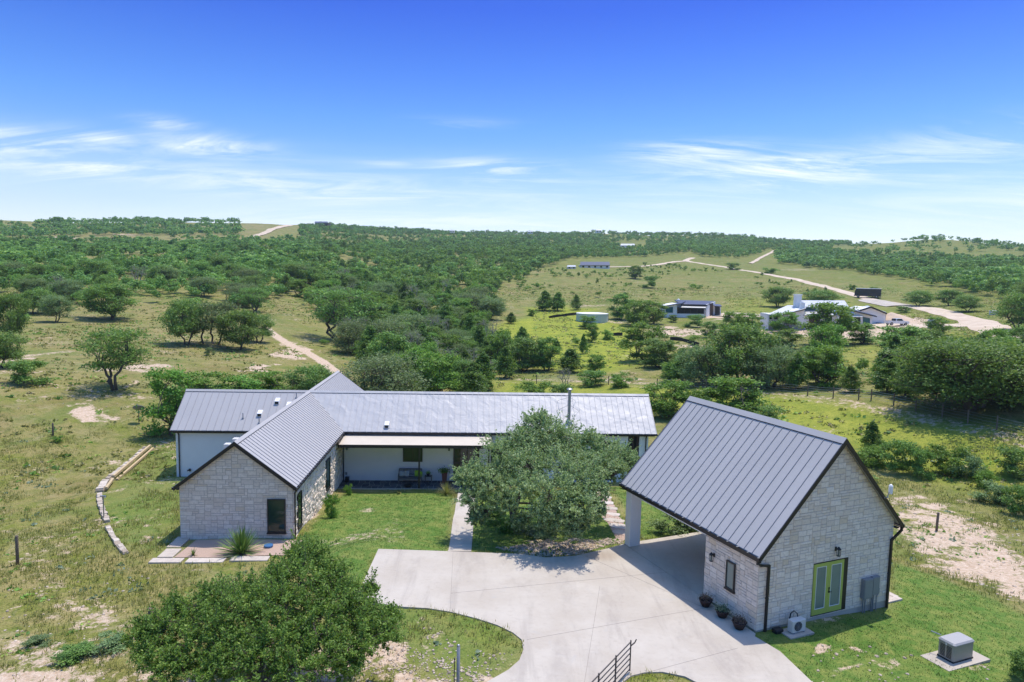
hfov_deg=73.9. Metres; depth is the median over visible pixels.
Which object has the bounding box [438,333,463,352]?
broadleaf tree
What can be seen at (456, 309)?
oak tree
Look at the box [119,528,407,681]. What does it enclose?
oak tree
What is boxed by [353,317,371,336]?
cedar tree
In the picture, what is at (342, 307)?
broadleaf tree
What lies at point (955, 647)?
standby generator
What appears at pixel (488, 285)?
broadleaf tree
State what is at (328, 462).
window
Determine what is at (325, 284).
broadleaf tree
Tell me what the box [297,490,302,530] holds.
window
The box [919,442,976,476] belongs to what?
shrub
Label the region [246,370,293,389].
broadleaf tree
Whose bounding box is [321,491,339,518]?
shrub
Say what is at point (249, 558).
paver
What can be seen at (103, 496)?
steel pipe
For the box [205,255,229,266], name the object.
oak tree
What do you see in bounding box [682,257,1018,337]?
gravel road
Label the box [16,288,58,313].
oak tree
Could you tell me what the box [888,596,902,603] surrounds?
border slab
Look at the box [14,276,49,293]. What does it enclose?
oak tree
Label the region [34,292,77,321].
oak tree
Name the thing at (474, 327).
broadleaf tree
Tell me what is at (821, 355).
oak tree
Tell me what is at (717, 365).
oak tree
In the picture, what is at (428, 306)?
oak tree
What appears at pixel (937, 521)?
fence post
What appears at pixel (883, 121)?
sky
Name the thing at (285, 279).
cedar tree
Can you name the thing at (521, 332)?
cedar tree
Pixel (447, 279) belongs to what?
bare tree
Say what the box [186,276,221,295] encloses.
oak tree
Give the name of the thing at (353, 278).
oak tree
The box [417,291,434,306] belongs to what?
oak tree
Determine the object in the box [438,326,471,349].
oak tree
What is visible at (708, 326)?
broadleaf tree
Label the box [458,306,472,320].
broadleaf tree
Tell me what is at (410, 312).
broadleaf tree
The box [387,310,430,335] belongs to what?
oak tree
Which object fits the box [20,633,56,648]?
shrub
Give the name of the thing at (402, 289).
cedar tree
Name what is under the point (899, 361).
oak tree
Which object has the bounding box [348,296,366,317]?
broadleaf tree
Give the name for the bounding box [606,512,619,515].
stepping stone
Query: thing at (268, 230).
dirt road
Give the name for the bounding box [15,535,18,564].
fence post
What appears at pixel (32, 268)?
oak tree
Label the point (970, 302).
oak tree
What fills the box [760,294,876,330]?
building site house
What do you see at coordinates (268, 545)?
blue lid
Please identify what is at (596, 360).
broadleaf tree
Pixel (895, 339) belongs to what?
cedar tree
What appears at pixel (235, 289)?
oak tree
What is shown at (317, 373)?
oak tree
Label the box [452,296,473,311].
broadleaf tree
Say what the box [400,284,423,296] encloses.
bare tree
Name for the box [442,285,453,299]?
cedar tree
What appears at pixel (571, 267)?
shed
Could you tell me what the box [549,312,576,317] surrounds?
silt fence
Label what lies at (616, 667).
pipe gate
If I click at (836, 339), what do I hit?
broadleaf tree
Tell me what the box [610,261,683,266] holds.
dirt track
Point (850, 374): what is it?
cedar tree
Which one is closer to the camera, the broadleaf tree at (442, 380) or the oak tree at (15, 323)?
the broadleaf tree at (442, 380)
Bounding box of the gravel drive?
[872,323,967,326]
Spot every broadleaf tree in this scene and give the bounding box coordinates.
[136,364,198,436]
[183,370,236,388]
[213,374,265,389]
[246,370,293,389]
[288,278,308,296]
[314,280,333,297]
[323,274,340,284]
[328,279,339,289]
[332,300,354,315]
[336,272,350,286]
[347,266,364,277]
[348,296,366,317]
[356,295,382,317]
[364,329,417,373]
[366,290,391,309]
[377,312,392,321]
[394,344,438,389]
[397,320,414,334]
[401,298,428,313]
[403,310,419,317]
[414,348,462,391]
[420,340,443,362]
[427,331,440,343]
[428,277,444,288]
[432,291,452,308]
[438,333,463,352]
[440,315,456,327]
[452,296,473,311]
[452,319,465,333]
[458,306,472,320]
[461,339,479,359]
[463,310,488,325]
[464,283,484,292]
[467,325,488,345]
[474,316,489,327]
[479,283,497,298]
[481,328,517,364]
[508,336,542,370]
[527,336,562,370]
[575,315,597,328]
[584,353,606,370]
[585,323,598,341]
[606,292,633,319]
[616,320,673,359]
[619,298,657,324]
[627,265,644,278]
[636,338,679,367]
[639,377,693,416]
[642,300,668,323]
[668,314,677,321]
[699,321,719,336]
[701,373,770,413]
[717,311,748,327]
[739,312,765,332]
[769,310,801,330]
[775,328,803,348]
[793,299,867,341]
[796,345,818,359]
[801,342,855,389]
[804,322,848,359]
[807,367,824,383]
[845,322,878,343]
[866,324,932,352]
[923,316,952,334]
[980,327,1008,340]
[990,335,1014,343]
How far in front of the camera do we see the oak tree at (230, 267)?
235.81 m
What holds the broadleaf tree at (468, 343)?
on the ground at (82, 416)
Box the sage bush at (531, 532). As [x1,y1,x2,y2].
[525,527,535,535]
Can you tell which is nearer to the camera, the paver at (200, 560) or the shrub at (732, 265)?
the paver at (200, 560)
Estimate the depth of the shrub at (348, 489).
48.98 m
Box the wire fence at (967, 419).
[536,375,1023,432]
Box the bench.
[398,468,421,483]
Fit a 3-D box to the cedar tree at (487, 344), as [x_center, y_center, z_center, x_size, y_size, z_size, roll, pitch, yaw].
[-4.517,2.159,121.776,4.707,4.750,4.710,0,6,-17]
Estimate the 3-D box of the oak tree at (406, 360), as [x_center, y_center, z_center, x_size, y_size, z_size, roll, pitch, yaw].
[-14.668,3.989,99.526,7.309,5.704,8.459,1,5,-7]
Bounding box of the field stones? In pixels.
[2,329,1023,681]
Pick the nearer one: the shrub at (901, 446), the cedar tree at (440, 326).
the shrub at (901, 446)
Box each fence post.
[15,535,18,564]
[935,512,939,530]
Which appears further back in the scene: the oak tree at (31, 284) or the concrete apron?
the concrete apron
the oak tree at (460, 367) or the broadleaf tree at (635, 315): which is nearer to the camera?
the oak tree at (460, 367)
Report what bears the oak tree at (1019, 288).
on the ground at (82, 416)
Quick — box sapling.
[132,404,144,420]
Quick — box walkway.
[448,493,474,551]
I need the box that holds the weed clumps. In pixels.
[0,273,1023,504]
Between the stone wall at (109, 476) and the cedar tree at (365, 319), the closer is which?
the stone wall at (109, 476)
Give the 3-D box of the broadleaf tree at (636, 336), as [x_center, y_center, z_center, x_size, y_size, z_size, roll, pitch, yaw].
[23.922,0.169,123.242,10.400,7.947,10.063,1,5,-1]
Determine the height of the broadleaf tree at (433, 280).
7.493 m
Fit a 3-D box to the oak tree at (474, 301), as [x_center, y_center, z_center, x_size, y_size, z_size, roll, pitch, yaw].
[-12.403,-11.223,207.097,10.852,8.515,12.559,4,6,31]
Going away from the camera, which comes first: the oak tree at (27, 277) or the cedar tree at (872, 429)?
the cedar tree at (872, 429)
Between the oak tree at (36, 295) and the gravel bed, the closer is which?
the gravel bed
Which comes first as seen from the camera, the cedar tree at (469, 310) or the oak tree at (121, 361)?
the oak tree at (121, 361)
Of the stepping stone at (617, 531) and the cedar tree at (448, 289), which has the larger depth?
the cedar tree at (448, 289)
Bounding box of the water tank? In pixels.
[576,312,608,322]
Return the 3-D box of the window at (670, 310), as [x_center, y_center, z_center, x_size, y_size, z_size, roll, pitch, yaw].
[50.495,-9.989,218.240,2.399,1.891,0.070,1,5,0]
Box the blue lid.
[264,543,272,548]
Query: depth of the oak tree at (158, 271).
212.09 m
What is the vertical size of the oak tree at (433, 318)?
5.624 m
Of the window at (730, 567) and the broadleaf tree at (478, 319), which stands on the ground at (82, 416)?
the broadleaf tree at (478, 319)
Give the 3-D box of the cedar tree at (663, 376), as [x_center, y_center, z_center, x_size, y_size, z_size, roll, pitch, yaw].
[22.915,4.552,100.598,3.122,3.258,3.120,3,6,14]
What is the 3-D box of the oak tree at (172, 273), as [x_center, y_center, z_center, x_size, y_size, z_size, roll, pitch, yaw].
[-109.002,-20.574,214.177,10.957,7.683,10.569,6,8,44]
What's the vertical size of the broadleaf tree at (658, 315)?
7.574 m
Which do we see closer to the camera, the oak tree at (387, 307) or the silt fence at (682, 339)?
the silt fence at (682, 339)
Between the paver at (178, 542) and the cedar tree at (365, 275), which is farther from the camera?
the cedar tree at (365, 275)
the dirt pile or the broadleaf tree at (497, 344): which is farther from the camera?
the dirt pile
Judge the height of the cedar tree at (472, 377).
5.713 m
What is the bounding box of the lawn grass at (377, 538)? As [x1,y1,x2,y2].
[308,487,1023,681]
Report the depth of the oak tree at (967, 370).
67.15 m
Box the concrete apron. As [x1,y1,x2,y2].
[859,299,909,305]
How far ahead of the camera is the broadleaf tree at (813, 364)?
87.08 m
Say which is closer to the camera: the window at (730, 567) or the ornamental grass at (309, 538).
the window at (730, 567)
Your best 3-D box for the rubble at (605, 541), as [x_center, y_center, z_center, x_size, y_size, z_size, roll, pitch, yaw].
[2.717,10.883,35.643,7.034,0.560,2.707,1,5,-6]
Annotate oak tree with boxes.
[0,291,35,337]
[0,330,32,367]
[1,260,27,281]
[9,273,48,292]
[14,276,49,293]
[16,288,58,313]
[22,263,48,275]
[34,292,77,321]
[39,263,72,282]
[47,277,86,298]
[70,258,118,282]
[71,327,157,390]
[75,281,143,319]
[89,275,118,285]
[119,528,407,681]
[143,264,178,281]
[146,264,182,285]
[155,296,212,344]
[181,300,246,344]
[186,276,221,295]
[189,261,215,277]
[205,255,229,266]
[214,308,267,349]
[215,263,247,280]
[216,282,240,300]
[219,283,253,306]
[229,266,262,282]
[234,286,271,312]
[235,275,266,286]
[237,282,259,288]
[243,312,275,342]
[279,260,305,267]
[279,363,333,389]
[280,262,304,278]
[287,264,312,282]
[295,266,321,283]
[299,284,385,340]
[323,285,347,290]
[325,316,372,353]
[327,351,437,391]
[340,275,363,287]
[357,314,421,347]
[367,280,399,301]
[369,304,392,317]
[382,331,413,348]
[384,344,398,356]
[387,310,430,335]
[389,350,425,383]
[409,336,423,348]
[415,297,432,311]
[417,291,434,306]
[423,325,444,340]
[427,312,439,324]
[437,303,464,318]
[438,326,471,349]
[438,359,469,390]
[444,289,465,297]
[445,341,472,355]
[448,405,640,540]
[449,290,478,309]
[451,335,474,347]
[454,358,475,380]
[458,292,486,315]
[464,285,491,296]
[476,297,506,319]
[672,341,732,386]
[694,320,784,379]
[705,353,739,376]
[739,339,809,388]
[757,286,796,306]
[801,289,846,299]
[803,353,827,360]
[870,351,913,372]
[879,330,1023,416]
[900,290,938,305]
[915,328,945,340]
[932,289,964,305]
[949,294,986,311]
[990,291,1023,327]
[1006,323,1023,343]
[1009,282,1023,294]
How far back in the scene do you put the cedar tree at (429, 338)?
117.10 m
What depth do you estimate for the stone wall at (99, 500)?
43.02 m
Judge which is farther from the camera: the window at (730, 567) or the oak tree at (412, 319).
the oak tree at (412, 319)
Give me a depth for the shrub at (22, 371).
70.10 m
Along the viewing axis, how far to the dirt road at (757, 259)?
634.25 m
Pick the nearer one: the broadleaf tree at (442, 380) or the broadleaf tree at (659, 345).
the broadleaf tree at (442, 380)
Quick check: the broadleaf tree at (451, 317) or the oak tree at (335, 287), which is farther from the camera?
the oak tree at (335, 287)
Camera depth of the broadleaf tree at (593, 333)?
154.29 m
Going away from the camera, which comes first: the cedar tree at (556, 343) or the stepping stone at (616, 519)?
the stepping stone at (616, 519)
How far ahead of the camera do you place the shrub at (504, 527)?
38.77 m
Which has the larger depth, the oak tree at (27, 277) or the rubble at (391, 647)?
the oak tree at (27, 277)
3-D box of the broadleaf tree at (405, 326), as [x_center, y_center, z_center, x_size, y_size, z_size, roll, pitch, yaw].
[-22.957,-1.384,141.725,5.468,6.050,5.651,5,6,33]
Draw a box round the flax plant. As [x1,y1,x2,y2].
[433,482,457,495]
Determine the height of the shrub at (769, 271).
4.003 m
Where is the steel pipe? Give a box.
[100,495,105,517]
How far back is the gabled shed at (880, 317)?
192.06 m
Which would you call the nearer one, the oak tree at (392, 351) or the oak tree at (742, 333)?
the oak tree at (742, 333)
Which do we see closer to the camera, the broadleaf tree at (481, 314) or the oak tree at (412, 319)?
the oak tree at (412, 319)
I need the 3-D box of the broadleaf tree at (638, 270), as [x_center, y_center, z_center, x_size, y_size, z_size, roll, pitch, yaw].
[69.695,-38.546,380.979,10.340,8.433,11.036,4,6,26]
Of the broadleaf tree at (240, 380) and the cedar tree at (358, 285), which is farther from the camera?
the cedar tree at (358, 285)
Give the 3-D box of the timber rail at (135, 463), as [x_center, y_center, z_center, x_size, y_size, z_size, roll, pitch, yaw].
[-29.989,9.727,54.288,0.160,0.438,8.138,0,6,-11]
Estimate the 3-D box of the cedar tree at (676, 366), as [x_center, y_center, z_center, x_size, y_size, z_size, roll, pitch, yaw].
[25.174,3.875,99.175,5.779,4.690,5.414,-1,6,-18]
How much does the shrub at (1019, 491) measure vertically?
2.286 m
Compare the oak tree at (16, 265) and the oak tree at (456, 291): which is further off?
the oak tree at (456, 291)
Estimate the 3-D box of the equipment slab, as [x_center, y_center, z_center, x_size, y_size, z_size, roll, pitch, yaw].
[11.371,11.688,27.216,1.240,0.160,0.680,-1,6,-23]
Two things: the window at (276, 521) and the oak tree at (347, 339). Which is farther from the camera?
the oak tree at (347, 339)
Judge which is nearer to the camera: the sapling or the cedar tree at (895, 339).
the sapling
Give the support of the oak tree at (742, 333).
on the ground at (82, 416)
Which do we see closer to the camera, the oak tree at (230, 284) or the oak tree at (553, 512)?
the oak tree at (553, 512)
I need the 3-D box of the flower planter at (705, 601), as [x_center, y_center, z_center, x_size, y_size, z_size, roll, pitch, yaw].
[8.299,10.940,29.051,0.752,0.785,0.863,3,6,21]
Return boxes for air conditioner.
[787,610,805,633]
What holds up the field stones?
on the ground at (82, 416)
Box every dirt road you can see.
[248,225,292,236]
[749,250,773,262]
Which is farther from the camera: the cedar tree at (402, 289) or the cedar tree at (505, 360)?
the cedar tree at (402, 289)
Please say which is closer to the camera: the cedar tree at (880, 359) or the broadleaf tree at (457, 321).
the cedar tree at (880, 359)
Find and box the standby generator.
[931,630,974,663]
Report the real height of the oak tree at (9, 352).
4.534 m
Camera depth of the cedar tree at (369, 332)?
116.45 m
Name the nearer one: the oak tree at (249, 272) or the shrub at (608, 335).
the shrub at (608, 335)
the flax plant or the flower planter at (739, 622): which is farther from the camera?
the flax plant
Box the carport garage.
[619,396,904,632]
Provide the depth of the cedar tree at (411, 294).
202.42 m
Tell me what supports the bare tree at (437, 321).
on the ground at (82, 416)
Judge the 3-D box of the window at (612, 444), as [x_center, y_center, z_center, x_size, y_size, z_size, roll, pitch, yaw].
[7.036,9.400,53.343,1.800,3.000,0.082,1,5,-3]
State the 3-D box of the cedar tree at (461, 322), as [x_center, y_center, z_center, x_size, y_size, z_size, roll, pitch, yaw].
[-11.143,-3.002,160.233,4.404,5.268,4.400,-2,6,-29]
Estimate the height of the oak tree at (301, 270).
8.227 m
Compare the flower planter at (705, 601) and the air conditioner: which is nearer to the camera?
the air conditioner
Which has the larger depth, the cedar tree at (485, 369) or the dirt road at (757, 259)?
the dirt road at (757, 259)
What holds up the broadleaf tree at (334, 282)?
on the ground at (82, 416)
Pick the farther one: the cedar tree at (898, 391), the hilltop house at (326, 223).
the hilltop house at (326, 223)
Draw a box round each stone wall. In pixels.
[95,479,109,492]
[96,492,109,522]
[105,446,146,479]
[105,525,128,554]
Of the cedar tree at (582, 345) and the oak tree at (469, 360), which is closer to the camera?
the oak tree at (469, 360)
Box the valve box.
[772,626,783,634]
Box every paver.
[148,558,184,563]
[157,548,181,557]
[166,537,189,547]
[185,558,226,563]
[229,556,269,561]
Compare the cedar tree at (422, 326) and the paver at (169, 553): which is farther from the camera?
the cedar tree at (422, 326)
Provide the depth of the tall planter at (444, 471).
52.18 m
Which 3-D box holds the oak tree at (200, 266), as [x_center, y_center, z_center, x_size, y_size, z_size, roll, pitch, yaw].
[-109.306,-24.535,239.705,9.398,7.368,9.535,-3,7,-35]
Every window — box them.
[267,499,286,533]
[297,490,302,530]
[325,457,330,492]
[403,448,422,461]
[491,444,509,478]
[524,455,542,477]
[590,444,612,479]
[666,307,672,312]
[724,560,735,593]
[863,317,869,322]
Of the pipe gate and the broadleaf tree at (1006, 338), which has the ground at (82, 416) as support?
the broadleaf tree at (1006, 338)
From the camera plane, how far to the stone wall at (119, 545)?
37.33 m
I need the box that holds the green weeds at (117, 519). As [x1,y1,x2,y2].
[0,432,1018,656]
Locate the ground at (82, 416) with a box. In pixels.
[0,220,1023,681]
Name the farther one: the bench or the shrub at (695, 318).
the shrub at (695, 318)
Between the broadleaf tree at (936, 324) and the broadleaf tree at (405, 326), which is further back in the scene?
the broadleaf tree at (936, 324)
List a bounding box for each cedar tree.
[278,274,291,292]
[338,278,352,289]
[350,324,380,360]
[351,340,375,363]
[353,283,364,291]
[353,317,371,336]
[362,270,370,280]
[389,302,402,314]
[396,282,409,298]
[398,291,407,300]
[405,291,419,310]
[415,280,426,295]
[417,323,430,343]
[418,308,431,325]
[422,335,436,352]
[436,296,451,309]
[437,304,456,322]
[437,323,445,338]
[440,303,461,322]
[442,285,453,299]
[442,317,454,330]
[452,361,493,391]
[457,318,468,329]
[460,349,473,372]
[461,314,476,335]
[464,308,474,317]
[466,323,487,351]
[475,350,498,388]
[477,340,493,361]
[493,345,519,377]
[504,312,517,322]
[513,326,529,353]
[536,290,554,310]
[549,292,567,310]
[552,339,562,353]
[554,348,587,371]
[570,294,584,308]
[576,334,587,352]
[656,362,674,380]
[662,352,694,380]
[669,347,697,369]
[780,351,811,388]
[829,344,848,366]
[835,366,867,393]
[856,421,884,447]
[862,359,900,391]
[865,346,900,378]
[881,334,904,350]
[885,368,922,396]
[974,331,987,343]
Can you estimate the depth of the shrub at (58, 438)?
57.39 m
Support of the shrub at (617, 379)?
on the ground at (82, 416)
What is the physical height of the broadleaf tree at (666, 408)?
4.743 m
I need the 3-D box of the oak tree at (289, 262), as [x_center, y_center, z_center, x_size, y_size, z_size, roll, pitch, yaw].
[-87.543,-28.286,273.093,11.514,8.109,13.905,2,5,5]
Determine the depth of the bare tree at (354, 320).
132.36 m
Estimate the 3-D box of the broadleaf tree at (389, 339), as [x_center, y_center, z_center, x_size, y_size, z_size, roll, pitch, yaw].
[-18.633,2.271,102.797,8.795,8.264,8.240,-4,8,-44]
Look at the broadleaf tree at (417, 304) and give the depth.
185.30 m
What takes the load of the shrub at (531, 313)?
on the ground at (82, 416)
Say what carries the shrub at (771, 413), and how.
on the ground at (82, 416)
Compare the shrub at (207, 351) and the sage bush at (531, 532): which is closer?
the sage bush at (531, 532)
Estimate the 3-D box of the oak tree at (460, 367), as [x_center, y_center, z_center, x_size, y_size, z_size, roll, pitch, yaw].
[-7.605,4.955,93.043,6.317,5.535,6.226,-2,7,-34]
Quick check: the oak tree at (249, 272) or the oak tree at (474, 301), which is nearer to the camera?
the oak tree at (474, 301)
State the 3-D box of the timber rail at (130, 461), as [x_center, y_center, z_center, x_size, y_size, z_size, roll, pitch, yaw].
[-30.200,9.468,54.223,0.160,0.438,8.138,0,6,-11]
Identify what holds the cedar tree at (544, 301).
on the ground at (82, 416)
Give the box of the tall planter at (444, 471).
[437,466,449,482]
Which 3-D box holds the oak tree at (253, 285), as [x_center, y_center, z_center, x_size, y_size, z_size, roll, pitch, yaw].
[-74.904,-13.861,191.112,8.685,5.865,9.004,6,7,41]
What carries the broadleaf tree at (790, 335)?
on the ground at (82, 416)
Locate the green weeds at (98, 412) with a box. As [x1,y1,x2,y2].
[1,272,1023,491]
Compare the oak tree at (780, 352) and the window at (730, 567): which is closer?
the window at (730, 567)
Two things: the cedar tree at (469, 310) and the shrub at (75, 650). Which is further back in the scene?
the cedar tree at (469, 310)
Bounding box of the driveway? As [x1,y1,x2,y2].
[363,544,811,681]
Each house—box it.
[169,371,657,539]
[315,222,330,225]
[661,299,721,317]
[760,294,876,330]
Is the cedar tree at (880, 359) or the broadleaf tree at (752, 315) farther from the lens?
the broadleaf tree at (752, 315)
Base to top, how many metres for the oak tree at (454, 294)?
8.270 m
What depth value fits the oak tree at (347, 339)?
124.38 m
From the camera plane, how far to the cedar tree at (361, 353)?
111.92 m
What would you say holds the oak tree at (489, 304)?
on the ground at (82, 416)
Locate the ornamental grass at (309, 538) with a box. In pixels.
[300,531,317,546]
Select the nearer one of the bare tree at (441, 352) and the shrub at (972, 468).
the shrub at (972, 468)
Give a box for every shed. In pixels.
[566,265,575,268]
[850,306,886,323]
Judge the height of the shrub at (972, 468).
2.017 m
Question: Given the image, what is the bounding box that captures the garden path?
[597,492,624,539]
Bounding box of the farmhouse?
[620,244,634,247]
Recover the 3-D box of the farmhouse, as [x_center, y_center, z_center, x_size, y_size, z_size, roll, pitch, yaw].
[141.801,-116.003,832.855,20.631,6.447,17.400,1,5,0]
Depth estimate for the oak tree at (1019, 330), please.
109.01 m
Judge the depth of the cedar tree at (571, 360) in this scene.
111.62 m
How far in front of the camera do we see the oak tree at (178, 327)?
112.18 m
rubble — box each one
[286,627,512,681]
[496,537,623,556]
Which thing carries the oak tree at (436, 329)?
on the ground at (82, 416)
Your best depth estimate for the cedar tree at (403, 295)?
215.34 m
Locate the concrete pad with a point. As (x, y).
(976, 659)
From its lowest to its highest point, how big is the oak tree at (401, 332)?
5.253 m
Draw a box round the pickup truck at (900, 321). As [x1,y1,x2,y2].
[884,318,908,324]
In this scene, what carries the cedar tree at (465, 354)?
on the ground at (82, 416)
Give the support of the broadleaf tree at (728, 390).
on the ground at (82, 416)
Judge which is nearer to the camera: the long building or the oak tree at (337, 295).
the oak tree at (337, 295)
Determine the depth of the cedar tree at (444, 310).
173.40 m
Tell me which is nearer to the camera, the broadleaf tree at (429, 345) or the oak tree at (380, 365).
the oak tree at (380, 365)
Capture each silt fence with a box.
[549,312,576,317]
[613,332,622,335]
[670,337,698,344]
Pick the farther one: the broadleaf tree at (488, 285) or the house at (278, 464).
the broadleaf tree at (488, 285)
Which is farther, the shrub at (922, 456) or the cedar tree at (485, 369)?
the cedar tree at (485, 369)
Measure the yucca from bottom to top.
1.645 m
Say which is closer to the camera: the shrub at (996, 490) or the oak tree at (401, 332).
the shrub at (996, 490)
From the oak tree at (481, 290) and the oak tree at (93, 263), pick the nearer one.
the oak tree at (93, 263)
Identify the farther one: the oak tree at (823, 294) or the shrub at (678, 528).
the oak tree at (823, 294)
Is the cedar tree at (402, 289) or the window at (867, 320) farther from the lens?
the cedar tree at (402, 289)
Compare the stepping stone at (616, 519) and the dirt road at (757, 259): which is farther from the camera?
the dirt road at (757, 259)
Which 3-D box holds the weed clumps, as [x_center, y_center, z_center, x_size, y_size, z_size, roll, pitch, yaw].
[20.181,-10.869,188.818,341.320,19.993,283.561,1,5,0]
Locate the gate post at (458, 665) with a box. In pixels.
[456,644,459,681]
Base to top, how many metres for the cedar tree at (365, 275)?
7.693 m
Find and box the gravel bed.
[175,539,301,556]
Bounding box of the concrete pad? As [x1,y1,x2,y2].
[920,651,989,670]
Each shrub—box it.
[0,358,54,384]
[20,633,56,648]
[48,639,96,665]
[50,435,62,442]
[80,630,134,658]
[203,347,215,355]
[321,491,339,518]
[343,483,351,494]
[484,503,506,526]
[496,517,514,533]
[511,380,553,392]
[527,309,535,315]
[548,383,575,392]
[576,369,607,385]
[600,329,613,339]
[609,371,632,386]
[642,275,659,286]
[647,513,696,535]
[673,387,716,403]
[683,314,705,326]
[725,262,741,269]
[747,404,789,419]
[761,267,780,273]
[857,444,895,468]
[877,438,924,471]
[894,306,911,312]
[906,446,936,479]
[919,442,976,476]
[948,452,988,478]
[967,479,1019,505]
[973,469,1000,489]
[990,443,1023,478]
[999,484,1023,513]
[1005,646,1023,679]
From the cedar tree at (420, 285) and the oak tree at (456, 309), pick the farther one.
the cedar tree at (420, 285)
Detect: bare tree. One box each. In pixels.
[46,274,63,294]
[127,265,148,279]
[336,316,367,332]
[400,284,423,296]
[402,329,425,348]
[413,335,447,350]
[423,313,439,326]
[431,317,448,331]
[438,347,462,358]
[441,277,451,290]
[466,346,479,358]
[478,319,500,336]
[552,367,575,388]
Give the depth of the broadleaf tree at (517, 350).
114.82 m
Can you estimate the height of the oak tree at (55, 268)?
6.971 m
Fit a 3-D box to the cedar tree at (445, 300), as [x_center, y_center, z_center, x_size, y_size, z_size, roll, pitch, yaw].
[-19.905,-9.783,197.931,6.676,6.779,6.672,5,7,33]
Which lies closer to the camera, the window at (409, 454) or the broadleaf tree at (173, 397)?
the window at (409, 454)
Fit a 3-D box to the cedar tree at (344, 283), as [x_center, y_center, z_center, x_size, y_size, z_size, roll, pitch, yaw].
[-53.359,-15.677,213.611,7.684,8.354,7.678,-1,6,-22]
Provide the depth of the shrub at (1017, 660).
24.44 m
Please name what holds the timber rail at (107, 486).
on the ground at (82, 416)
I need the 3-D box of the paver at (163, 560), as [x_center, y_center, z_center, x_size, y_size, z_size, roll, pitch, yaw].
[-17.782,11.331,35.013,1.600,0.120,0.550,1,5,-3]
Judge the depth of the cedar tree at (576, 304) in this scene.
231.85 m
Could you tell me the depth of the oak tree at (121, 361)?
72.20 m
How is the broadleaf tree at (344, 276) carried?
on the ground at (82, 416)
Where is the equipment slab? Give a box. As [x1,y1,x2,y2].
[782,627,813,638]
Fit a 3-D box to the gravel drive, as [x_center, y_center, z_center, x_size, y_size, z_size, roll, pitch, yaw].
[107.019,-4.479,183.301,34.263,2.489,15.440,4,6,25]
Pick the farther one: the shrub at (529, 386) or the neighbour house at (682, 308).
the neighbour house at (682, 308)
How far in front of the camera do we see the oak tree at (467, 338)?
134.57 m
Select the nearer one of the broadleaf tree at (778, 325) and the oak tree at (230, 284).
the broadleaf tree at (778, 325)
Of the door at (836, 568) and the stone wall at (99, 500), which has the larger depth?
the stone wall at (99, 500)
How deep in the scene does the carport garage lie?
29.04 m
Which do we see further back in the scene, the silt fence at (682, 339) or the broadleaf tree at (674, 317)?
the broadleaf tree at (674, 317)
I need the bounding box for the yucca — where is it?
[213,523,266,558]
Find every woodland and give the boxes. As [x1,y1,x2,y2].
[0,216,1023,369]
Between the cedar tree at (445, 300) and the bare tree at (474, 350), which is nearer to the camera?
the bare tree at (474, 350)
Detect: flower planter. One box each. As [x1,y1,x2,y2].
[699,592,715,607]
[713,602,730,618]
[730,612,751,630]
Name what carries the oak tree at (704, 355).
on the ground at (82, 416)
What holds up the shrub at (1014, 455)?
on the ground at (82, 416)
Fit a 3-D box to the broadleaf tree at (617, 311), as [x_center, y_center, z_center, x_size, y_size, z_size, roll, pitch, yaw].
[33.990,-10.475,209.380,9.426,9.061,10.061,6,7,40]
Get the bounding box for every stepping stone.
[603,518,624,522]
[606,506,617,510]
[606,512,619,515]
[609,523,624,528]
[612,529,624,533]
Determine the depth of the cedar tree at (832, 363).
100.55 m
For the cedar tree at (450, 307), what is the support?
on the ground at (82, 416)
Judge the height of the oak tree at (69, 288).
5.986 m
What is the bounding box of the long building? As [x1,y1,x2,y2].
[578,262,609,268]
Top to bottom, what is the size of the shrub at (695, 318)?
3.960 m
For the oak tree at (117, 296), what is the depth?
139.12 m
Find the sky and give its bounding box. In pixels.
[0,0,1023,246]
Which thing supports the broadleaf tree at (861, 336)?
on the ground at (82, 416)
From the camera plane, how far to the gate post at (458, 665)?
22.00 m
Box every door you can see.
[453,449,478,480]
[811,562,828,615]
[826,559,844,611]
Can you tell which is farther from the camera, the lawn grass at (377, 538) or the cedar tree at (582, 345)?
the cedar tree at (582, 345)
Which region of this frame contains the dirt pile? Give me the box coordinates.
[885,312,913,320]
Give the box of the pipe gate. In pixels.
[592,639,636,681]
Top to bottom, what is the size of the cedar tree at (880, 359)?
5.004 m
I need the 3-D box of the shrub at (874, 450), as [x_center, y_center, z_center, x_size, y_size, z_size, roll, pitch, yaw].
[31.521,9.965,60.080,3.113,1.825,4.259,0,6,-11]
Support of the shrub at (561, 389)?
on the ground at (82, 416)
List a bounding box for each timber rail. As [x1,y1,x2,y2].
[105,478,113,488]
[112,445,150,476]
[116,447,153,479]
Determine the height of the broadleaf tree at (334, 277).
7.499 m
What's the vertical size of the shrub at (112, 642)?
0.500 m

